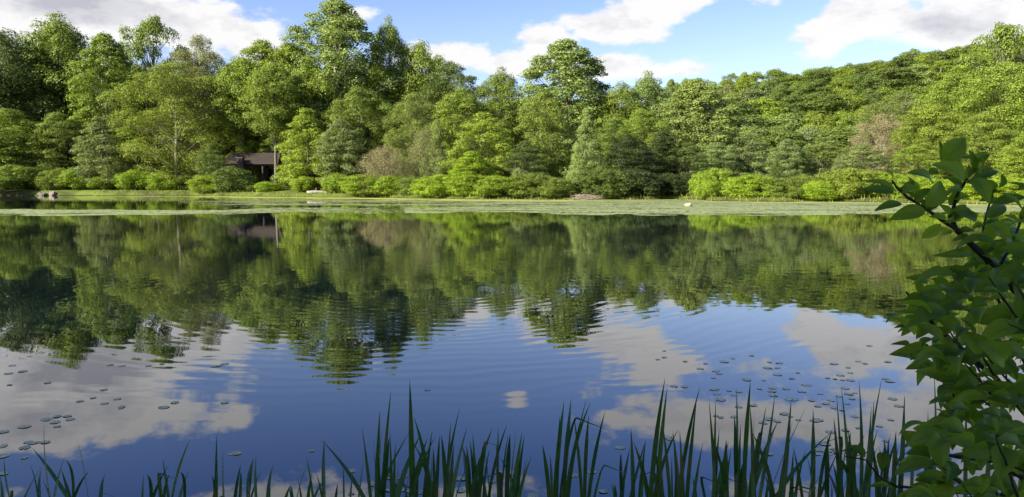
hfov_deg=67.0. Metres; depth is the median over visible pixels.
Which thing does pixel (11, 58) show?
broadleaf tree
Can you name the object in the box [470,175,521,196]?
bank shrub
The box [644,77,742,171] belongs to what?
broadleaf tree
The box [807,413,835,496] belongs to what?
cattail
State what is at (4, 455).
lily pad
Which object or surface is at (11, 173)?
bank shrub
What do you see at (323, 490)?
cattail
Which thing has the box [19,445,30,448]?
lily pad
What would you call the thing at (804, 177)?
bank shrub
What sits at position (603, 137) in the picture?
broadleaf tree
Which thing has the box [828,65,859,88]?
hillside tree
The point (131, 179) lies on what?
bank shrub
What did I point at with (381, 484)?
cattail
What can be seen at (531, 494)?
lily pad
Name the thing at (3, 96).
broadleaf tree
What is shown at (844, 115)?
hillside tree
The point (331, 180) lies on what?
bank shrub
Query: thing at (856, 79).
hillside tree
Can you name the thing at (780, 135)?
hillside tree
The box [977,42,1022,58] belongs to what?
hillside tree
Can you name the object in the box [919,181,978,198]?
bank shrub
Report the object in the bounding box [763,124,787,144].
hillside tree
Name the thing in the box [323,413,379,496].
cattail
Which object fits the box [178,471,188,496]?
cattail
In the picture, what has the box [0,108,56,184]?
broadleaf tree
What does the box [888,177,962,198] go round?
bank shrub
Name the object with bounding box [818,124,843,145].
hillside tree
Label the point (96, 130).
conifer tree
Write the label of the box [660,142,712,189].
broadleaf tree
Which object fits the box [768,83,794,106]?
hillside tree
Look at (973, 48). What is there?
hillside tree
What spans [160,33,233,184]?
broadleaf tree
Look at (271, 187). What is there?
bank shrub
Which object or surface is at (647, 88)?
broadleaf tree
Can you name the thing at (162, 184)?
bank shrub
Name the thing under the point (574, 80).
broadleaf tree
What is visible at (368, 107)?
broadleaf tree
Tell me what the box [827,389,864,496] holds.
cattail
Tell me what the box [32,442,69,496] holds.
cattail
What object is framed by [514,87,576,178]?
broadleaf tree
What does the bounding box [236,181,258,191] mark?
bank shrub
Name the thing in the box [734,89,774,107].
hillside tree
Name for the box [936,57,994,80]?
hillside tree
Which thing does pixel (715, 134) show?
hillside tree
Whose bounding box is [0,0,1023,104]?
sky
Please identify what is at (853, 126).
hillside tree
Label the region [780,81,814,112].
hillside tree
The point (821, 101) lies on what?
hillside tree
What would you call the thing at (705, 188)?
bank shrub
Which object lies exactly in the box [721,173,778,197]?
bank shrub
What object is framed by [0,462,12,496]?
cattail
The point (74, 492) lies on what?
cattail
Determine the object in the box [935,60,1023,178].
broadleaf tree
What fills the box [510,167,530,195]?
bank shrub
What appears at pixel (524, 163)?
broadleaf tree
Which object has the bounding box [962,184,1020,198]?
bank shrub
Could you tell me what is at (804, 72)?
hillside tree
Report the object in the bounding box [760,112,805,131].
hillside tree
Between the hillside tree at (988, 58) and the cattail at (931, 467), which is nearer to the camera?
the cattail at (931, 467)
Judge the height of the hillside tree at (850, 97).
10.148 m
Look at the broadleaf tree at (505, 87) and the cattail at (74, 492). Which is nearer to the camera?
the cattail at (74, 492)
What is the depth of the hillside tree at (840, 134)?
125.31 m
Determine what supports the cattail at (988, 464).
on the lake water
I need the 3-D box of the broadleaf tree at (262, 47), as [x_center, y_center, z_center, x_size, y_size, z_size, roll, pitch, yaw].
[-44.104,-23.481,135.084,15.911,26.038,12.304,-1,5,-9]
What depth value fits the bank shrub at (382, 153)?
106.99 m
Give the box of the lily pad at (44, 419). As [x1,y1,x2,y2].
[41,417,52,420]
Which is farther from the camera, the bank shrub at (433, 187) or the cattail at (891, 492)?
the bank shrub at (433, 187)
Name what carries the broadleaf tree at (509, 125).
on the ground at (66, 192)
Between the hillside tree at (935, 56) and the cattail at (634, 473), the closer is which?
the cattail at (634, 473)
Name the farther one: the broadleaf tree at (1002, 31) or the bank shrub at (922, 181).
the broadleaf tree at (1002, 31)
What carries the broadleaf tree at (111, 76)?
on the ground at (66, 192)
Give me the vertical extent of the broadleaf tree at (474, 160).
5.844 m
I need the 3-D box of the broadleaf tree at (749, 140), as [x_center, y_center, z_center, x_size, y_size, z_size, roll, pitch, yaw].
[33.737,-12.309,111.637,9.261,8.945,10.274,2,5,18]
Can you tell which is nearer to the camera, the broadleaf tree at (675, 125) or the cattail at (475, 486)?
the cattail at (475, 486)
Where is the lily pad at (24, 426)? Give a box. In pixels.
[17,424,31,427]
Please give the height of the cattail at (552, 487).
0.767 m
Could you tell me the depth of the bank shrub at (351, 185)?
105.36 m
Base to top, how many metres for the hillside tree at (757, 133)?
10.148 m
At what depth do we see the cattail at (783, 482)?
3.20 m
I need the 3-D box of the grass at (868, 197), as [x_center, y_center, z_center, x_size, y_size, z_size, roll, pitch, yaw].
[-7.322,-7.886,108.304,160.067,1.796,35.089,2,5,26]
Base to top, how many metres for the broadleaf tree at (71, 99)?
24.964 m
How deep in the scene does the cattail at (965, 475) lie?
3.24 m
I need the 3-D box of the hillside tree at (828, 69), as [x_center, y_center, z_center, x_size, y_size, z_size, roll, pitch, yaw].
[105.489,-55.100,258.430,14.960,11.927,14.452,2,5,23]
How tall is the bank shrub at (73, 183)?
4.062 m
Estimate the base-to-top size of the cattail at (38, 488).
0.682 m
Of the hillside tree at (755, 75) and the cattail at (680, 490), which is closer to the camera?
the cattail at (680, 490)
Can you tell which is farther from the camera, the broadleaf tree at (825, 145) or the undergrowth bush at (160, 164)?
the undergrowth bush at (160, 164)
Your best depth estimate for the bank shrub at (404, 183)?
102.09 m
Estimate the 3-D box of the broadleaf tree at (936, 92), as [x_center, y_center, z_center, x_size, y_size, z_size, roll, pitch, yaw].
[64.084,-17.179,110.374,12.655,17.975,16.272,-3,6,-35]
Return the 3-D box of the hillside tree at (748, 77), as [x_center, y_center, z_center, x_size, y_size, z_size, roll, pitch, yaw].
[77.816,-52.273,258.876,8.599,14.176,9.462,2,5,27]
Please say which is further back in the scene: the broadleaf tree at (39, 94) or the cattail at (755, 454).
the broadleaf tree at (39, 94)
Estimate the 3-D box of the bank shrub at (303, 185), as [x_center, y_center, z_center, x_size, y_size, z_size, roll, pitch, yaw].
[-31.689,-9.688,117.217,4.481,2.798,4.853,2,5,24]
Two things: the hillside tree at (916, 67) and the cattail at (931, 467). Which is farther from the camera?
the hillside tree at (916, 67)
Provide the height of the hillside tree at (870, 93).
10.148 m
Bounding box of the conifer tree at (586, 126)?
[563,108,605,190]
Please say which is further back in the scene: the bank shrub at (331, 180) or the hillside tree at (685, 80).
the hillside tree at (685, 80)
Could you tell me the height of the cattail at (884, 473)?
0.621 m
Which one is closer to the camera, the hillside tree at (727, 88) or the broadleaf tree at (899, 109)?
the broadleaf tree at (899, 109)
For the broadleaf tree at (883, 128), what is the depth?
110.29 m
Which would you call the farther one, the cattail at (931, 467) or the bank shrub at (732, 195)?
the bank shrub at (732, 195)
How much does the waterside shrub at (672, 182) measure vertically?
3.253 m
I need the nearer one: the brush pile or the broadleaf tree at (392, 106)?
the brush pile
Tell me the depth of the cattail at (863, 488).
3.12 m
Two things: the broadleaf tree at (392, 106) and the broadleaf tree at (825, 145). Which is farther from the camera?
the broadleaf tree at (392, 106)
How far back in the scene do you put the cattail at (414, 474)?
3.22 m
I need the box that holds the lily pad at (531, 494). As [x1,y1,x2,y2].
[526,493,535,496]
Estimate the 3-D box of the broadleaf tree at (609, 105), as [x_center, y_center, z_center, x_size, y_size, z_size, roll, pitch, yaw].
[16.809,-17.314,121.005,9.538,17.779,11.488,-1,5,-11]
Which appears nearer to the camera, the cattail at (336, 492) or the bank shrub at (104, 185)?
the cattail at (336, 492)
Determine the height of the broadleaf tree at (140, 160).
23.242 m
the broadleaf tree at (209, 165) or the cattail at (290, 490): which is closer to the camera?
the cattail at (290, 490)
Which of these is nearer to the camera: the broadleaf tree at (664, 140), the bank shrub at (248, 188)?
the broadleaf tree at (664, 140)
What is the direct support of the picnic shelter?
on the ground at (66, 192)
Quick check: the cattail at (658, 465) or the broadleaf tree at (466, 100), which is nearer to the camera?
the cattail at (658, 465)
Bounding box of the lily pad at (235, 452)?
[228,451,241,454]
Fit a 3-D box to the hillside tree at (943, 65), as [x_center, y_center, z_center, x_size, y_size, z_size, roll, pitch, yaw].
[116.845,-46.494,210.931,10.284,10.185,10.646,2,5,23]
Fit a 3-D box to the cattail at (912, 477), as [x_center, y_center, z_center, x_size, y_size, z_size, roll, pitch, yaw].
[1.880,1.121,3.532,0.226,0.710,0.063,-5,7,-44]
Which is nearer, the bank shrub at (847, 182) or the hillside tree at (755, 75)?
the bank shrub at (847, 182)
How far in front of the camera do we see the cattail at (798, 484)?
3.34 m
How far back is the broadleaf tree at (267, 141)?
134.56 m
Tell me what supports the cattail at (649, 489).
in the lake water
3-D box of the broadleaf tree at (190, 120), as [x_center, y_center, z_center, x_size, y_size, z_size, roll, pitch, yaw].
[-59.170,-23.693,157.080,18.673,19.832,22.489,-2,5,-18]
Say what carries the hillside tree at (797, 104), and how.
on the ground at (66, 192)
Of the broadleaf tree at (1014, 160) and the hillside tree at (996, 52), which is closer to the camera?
the broadleaf tree at (1014, 160)
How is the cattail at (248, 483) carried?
on the lake water
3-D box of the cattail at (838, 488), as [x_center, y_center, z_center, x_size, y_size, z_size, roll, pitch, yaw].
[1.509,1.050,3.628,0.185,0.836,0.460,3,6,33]
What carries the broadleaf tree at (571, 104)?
on the ground at (66, 192)
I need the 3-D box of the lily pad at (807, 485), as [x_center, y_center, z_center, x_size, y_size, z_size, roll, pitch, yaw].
[1.681,1.344,4.385,0.083,0.002,0.077,4,6,42]
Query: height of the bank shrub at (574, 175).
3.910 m
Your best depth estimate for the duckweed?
92.57 m
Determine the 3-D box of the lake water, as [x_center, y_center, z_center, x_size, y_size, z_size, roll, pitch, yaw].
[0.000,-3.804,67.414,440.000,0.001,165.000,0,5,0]
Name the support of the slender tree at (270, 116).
on the ground at (66, 192)
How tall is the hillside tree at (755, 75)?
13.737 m
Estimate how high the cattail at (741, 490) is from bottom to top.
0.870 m
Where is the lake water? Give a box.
[0,195,1023,496]
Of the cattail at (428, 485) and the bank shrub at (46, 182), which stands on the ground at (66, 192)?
the bank shrub at (46, 182)
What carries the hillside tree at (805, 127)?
on the ground at (66, 192)
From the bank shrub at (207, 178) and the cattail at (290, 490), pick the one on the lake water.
the cattail at (290, 490)
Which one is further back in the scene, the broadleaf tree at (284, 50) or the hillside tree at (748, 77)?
the hillside tree at (748, 77)
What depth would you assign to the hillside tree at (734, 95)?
209.79 m
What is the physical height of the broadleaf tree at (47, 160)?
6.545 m
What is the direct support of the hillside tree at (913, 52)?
on the ground at (66, 192)
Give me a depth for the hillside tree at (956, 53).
231.25 m
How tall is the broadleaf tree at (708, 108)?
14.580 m
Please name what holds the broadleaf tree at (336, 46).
on the ground at (66, 192)
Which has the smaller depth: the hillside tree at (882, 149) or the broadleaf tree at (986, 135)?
the broadleaf tree at (986, 135)
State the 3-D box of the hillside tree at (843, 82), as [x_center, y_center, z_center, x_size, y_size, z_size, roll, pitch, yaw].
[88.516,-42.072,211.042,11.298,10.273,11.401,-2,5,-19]
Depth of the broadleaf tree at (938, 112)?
102.18 m
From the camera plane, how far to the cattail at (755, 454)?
3.21 m
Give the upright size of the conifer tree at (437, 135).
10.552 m
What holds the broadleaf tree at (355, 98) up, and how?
on the ground at (66, 192)
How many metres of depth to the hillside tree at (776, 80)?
233.24 m
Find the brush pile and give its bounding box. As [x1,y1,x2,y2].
[568,191,601,199]
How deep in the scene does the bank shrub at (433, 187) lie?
98.11 m
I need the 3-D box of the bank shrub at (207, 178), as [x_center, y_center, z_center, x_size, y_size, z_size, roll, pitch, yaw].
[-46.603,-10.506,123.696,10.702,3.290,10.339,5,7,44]
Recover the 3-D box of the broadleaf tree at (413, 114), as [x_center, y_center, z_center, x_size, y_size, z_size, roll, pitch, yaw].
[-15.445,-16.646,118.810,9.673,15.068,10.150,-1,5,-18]
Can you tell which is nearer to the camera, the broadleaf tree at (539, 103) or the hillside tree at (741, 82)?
the broadleaf tree at (539, 103)
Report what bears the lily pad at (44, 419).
on the lake water
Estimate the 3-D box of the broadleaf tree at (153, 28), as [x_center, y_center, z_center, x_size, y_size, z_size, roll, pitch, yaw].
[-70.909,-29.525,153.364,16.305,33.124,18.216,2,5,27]
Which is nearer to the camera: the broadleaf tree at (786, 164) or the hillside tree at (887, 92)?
the broadleaf tree at (786, 164)
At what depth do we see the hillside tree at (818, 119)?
164.56 m
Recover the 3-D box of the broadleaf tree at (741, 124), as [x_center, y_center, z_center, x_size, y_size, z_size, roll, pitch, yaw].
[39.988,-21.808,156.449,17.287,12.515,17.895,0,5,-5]
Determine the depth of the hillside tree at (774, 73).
256.10 m
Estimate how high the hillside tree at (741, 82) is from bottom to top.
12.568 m
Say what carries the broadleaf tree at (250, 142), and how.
on the ground at (66, 192)
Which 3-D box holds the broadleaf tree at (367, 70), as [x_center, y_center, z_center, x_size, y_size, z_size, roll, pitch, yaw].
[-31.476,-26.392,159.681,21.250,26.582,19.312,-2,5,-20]
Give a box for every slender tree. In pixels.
[205,63,235,151]
[239,61,308,183]
[251,128,260,175]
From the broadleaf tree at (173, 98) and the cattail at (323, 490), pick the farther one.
the broadleaf tree at (173, 98)
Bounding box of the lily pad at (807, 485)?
[802,483,815,487]
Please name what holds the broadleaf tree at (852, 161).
on the ground at (66, 192)
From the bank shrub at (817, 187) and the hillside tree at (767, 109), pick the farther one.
the hillside tree at (767, 109)
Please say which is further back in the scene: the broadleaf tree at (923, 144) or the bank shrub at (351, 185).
the bank shrub at (351, 185)
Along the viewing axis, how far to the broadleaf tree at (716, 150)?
106.46 m
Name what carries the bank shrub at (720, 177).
on the ground at (66, 192)
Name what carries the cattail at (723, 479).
in the lake water
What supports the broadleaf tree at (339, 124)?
on the ground at (66, 192)
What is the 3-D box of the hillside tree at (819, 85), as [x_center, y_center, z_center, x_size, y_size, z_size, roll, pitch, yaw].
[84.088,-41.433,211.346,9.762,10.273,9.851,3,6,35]
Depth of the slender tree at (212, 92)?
137.93 m
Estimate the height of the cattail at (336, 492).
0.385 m
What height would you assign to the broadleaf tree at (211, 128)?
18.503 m
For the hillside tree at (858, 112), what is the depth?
165.10 m
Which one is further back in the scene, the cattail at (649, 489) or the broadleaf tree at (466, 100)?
the broadleaf tree at (466, 100)
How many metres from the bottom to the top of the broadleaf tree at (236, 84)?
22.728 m
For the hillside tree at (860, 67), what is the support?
on the ground at (66, 192)
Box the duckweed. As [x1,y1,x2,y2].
[68,196,1023,205]
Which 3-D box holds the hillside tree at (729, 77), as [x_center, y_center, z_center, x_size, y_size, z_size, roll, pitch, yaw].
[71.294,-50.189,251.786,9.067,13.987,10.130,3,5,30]
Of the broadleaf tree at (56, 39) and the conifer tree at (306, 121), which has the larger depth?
the broadleaf tree at (56, 39)
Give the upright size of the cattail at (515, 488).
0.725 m
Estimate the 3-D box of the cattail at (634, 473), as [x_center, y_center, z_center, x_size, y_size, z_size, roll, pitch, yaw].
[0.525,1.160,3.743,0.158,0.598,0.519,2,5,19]
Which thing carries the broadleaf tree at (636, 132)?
on the ground at (66, 192)
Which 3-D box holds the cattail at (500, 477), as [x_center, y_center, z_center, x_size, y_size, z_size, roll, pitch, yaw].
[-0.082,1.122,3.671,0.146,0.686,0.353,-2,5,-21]
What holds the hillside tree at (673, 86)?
on the ground at (66, 192)
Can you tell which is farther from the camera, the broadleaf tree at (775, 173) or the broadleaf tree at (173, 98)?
the broadleaf tree at (173, 98)
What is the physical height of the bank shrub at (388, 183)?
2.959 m
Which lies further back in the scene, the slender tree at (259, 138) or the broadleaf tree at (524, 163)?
the slender tree at (259, 138)
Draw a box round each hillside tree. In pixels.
[663,79,680,98]
[678,78,690,86]
[706,131,745,170]
[707,81,719,94]
[717,83,737,98]
[719,73,740,91]
[726,92,747,102]
[726,101,762,118]
[732,130,772,174]
[733,77,752,93]
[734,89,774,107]
[735,72,753,91]
[738,81,775,98]
[738,114,778,135]
[738,124,768,138]
[739,96,791,129]
[750,71,769,97]
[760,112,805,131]
[761,128,810,177]
[762,69,791,81]
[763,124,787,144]
[764,77,791,96]
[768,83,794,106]
[774,93,819,130]
[776,74,809,95]
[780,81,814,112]
[788,128,834,175]
[792,90,849,123]
[794,111,834,129]
[797,124,817,132]
[800,69,840,90]
[800,126,881,173]
[801,68,821,81]
[806,78,833,109]
[814,65,842,73]
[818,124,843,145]
[825,76,852,104]
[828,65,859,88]
[829,89,868,123]
[830,109,858,128]
[836,73,876,107]
[840,123,878,166]
[844,62,852,68]
[845,108,877,125]
[852,62,875,84]
[854,87,883,121]
[858,70,889,94]
[860,60,895,73]
[866,67,922,92]
[866,131,903,172]
[867,107,907,122]
[868,86,904,107]
[882,56,917,67]
[895,84,928,110]
[898,63,939,93]
[899,48,921,63]
[914,52,932,71]
[919,50,952,72]
[922,59,958,84]
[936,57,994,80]
[939,47,971,69]
[965,43,997,65]
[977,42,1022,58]
[981,54,1002,69]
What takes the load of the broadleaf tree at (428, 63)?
on the ground at (66, 192)
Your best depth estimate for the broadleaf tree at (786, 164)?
102.67 m
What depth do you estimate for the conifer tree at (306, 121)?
118.64 m
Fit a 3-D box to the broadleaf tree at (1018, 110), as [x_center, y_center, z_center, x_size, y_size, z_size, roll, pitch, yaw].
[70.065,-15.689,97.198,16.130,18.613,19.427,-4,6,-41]
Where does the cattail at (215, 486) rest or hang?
on the lake water
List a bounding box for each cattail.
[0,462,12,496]
[24,463,41,496]
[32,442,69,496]
[61,462,86,496]
[77,440,113,496]
[141,467,167,496]
[157,440,189,496]
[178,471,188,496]
[212,435,224,496]
[233,458,259,496]
[254,459,273,496]
[285,461,309,496]
[306,440,326,496]
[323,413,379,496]
[335,469,352,496]
[376,393,408,496]
[395,384,435,496]
[413,434,439,496]
[414,408,459,496]
[447,428,471,496]
[463,430,511,496]
[483,426,510,496]
[500,427,530,496]
[542,402,605,496]
[569,398,588,496]
[587,413,628,496]
[610,432,644,496]
[630,391,672,496]
[634,380,677,496]
[673,388,702,496]
[691,401,731,496]
[709,404,745,496]
[734,381,778,496]
[750,397,806,496]
[752,405,831,496]
[789,448,822,496]
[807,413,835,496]
[808,394,849,496]
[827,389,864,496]
[857,432,895,496]
[859,380,885,496]
[879,396,906,496]
[910,419,928,485]
[928,379,936,468]
[963,421,967,496]
[985,434,998,490]
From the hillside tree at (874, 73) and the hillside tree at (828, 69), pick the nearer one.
the hillside tree at (874, 73)
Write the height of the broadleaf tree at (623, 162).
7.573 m
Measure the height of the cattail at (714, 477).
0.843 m
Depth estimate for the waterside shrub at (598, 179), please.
91.66 m
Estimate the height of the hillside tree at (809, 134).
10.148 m
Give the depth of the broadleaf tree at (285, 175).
122.47 m
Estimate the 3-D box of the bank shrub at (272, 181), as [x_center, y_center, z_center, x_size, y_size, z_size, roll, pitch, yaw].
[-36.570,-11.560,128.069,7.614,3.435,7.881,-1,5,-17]
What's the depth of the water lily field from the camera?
56.67 m
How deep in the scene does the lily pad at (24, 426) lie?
5.46 m
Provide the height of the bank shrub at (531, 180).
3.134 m
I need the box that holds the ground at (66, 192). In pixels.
[0,85,1023,204]
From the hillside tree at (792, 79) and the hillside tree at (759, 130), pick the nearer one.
the hillside tree at (759, 130)
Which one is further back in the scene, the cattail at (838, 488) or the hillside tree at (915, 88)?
the hillside tree at (915, 88)
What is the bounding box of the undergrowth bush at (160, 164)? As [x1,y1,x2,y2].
[139,162,186,173]
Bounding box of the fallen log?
[307,188,332,192]
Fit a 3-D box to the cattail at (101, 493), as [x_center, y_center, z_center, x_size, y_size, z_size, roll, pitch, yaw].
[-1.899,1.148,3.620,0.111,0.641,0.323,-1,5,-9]
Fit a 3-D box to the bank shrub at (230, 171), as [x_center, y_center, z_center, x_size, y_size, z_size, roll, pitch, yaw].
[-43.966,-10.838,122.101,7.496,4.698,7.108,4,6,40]
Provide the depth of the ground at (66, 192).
107.95 m
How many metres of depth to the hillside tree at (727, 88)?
233.86 m
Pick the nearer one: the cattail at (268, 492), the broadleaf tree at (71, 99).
the cattail at (268, 492)
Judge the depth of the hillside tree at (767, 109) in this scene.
184.58 m
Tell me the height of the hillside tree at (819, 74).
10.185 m
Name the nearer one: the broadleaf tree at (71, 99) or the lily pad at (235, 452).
the lily pad at (235, 452)
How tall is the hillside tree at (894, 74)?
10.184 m
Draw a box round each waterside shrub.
[573,167,633,196]
[609,168,667,196]
[637,172,693,195]
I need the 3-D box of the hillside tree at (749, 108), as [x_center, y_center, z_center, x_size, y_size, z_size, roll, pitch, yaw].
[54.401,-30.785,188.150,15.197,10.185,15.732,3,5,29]
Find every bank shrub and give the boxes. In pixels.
[0,164,45,189]
[33,167,76,190]
[54,169,94,189]
[84,175,121,189]
[110,169,154,189]
[143,171,180,189]
[185,174,246,191]
[210,165,258,192]
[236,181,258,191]
[253,181,284,191]
[270,171,310,185]
[288,176,316,191]
[320,172,349,192]
[337,173,384,194]
[354,143,414,197]
[371,175,405,195]
[396,176,428,194]
[407,173,463,196]
[445,173,486,196]
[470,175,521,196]
[505,172,560,196]
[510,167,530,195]
[531,177,578,197]
[565,167,584,195]
[686,167,734,198]
[694,180,720,197]
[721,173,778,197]
[724,186,743,197]
[757,177,807,198]
[782,174,816,195]
[799,180,839,199]
[807,167,884,199]
[856,170,914,197]
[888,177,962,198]
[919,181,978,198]
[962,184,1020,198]
[987,176,1023,196]
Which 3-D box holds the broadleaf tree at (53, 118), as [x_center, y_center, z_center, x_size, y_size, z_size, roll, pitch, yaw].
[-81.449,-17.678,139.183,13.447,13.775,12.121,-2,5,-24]
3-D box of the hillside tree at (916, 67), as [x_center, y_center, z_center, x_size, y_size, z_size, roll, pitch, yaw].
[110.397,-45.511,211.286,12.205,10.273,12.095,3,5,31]
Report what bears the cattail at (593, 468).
in the lake water
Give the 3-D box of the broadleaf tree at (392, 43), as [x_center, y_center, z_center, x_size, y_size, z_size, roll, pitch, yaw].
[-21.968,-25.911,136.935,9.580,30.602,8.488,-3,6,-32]
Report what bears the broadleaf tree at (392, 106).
on the ground at (66, 192)
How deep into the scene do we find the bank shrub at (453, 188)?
95.47 m
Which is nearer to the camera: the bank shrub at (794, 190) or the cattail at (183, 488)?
the cattail at (183, 488)
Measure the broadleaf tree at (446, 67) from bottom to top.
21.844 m
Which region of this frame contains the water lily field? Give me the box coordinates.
[0,198,1022,215]
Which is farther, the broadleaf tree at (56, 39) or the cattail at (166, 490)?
the broadleaf tree at (56, 39)
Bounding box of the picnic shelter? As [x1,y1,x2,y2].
[221,153,284,186]
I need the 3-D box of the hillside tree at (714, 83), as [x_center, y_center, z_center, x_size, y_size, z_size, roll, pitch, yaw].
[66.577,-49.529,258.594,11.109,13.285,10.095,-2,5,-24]
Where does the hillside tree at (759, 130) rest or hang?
on the ground at (66, 192)
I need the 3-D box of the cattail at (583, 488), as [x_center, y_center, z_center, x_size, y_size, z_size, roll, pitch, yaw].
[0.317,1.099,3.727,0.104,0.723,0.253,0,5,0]
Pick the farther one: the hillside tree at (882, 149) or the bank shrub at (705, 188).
the hillside tree at (882, 149)
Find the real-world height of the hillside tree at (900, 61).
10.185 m
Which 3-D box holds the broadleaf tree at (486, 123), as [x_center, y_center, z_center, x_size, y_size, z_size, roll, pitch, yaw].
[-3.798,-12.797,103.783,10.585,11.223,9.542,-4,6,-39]
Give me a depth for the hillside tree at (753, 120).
163.43 m
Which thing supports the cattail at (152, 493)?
on the lake water
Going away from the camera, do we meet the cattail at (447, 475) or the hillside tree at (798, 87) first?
the cattail at (447, 475)
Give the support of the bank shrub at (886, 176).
on the ground at (66, 192)
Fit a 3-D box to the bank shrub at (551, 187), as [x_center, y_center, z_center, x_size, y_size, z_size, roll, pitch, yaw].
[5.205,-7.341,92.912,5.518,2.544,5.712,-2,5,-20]
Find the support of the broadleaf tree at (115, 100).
on the ground at (66, 192)
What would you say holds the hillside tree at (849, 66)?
on the ground at (66, 192)
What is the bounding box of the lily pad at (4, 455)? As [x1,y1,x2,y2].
[0,453,10,457]
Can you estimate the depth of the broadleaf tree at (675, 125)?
144.61 m
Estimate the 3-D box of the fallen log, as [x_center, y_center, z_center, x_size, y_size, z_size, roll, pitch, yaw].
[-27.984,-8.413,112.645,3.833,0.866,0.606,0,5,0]
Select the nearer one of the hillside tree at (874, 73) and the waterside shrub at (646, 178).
the waterside shrub at (646, 178)
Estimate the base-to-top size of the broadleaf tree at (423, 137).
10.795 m
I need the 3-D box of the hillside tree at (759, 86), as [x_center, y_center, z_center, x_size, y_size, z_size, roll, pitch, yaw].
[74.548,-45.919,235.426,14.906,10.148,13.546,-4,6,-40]
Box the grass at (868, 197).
[88,186,1010,204]
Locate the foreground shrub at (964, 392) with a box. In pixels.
[845,138,1023,496]
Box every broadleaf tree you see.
[0,27,70,164]
[0,81,24,164]
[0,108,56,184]
[2,11,102,162]
[8,62,68,155]
[17,112,95,179]
[18,151,74,186]
[57,70,92,152]
[63,31,145,175]
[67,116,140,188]
[75,58,163,166]
[96,70,183,165]
[100,59,235,188]
[109,14,206,163]
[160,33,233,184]
[172,90,257,152]
[192,143,227,190]
[196,99,256,170]
[210,38,296,151]
[213,57,262,173]
[216,116,260,180]
[241,42,321,150]
[249,128,287,182]
[266,60,346,181]
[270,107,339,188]
[276,0,405,176]
[276,152,299,188]
[312,85,410,177]
[313,118,365,187]
[340,55,373,149]
[358,72,398,155]
[362,74,448,148]
[366,14,413,173]
[372,39,456,172]
[381,91,440,177]
[404,124,446,179]
[405,61,487,174]
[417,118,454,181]
[426,86,497,175]
[437,111,515,176]
[438,151,503,193]
[469,98,523,157]
[474,67,525,176]
[498,140,551,176]
[509,93,575,136]
[514,37,616,179]
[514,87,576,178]
[553,96,584,148]
[587,118,642,170]
[593,80,646,164]
[603,136,665,190]
[605,107,678,173]
[623,70,675,172]
[636,130,691,191]
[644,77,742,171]
[645,106,693,163]
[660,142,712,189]
[670,103,737,145]
[691,142,753,190]
[705,115,750,130]
[716,132,773,190]
[763,138,807,178]
[767,160,785,181]
[780,136,851,180]
[830,143,905,191]
[846,90,942,169]
[846,113,915,175]
[884,98,971,175]
[887,138,948,178]
[908,65,1020,155]
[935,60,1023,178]
[936,112,1023,180]
[943,22,1023,125]
[981,79,1023,176]
[991,133,1023,180]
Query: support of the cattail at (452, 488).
in the lake water
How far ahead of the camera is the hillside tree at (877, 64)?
231.50 m
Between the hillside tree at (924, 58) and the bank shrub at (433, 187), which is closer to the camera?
the bank shrub at (433, 187)
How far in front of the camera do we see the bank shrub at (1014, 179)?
70.75 m
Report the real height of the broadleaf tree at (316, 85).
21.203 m
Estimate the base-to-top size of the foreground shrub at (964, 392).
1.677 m
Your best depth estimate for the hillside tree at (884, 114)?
163.31 m

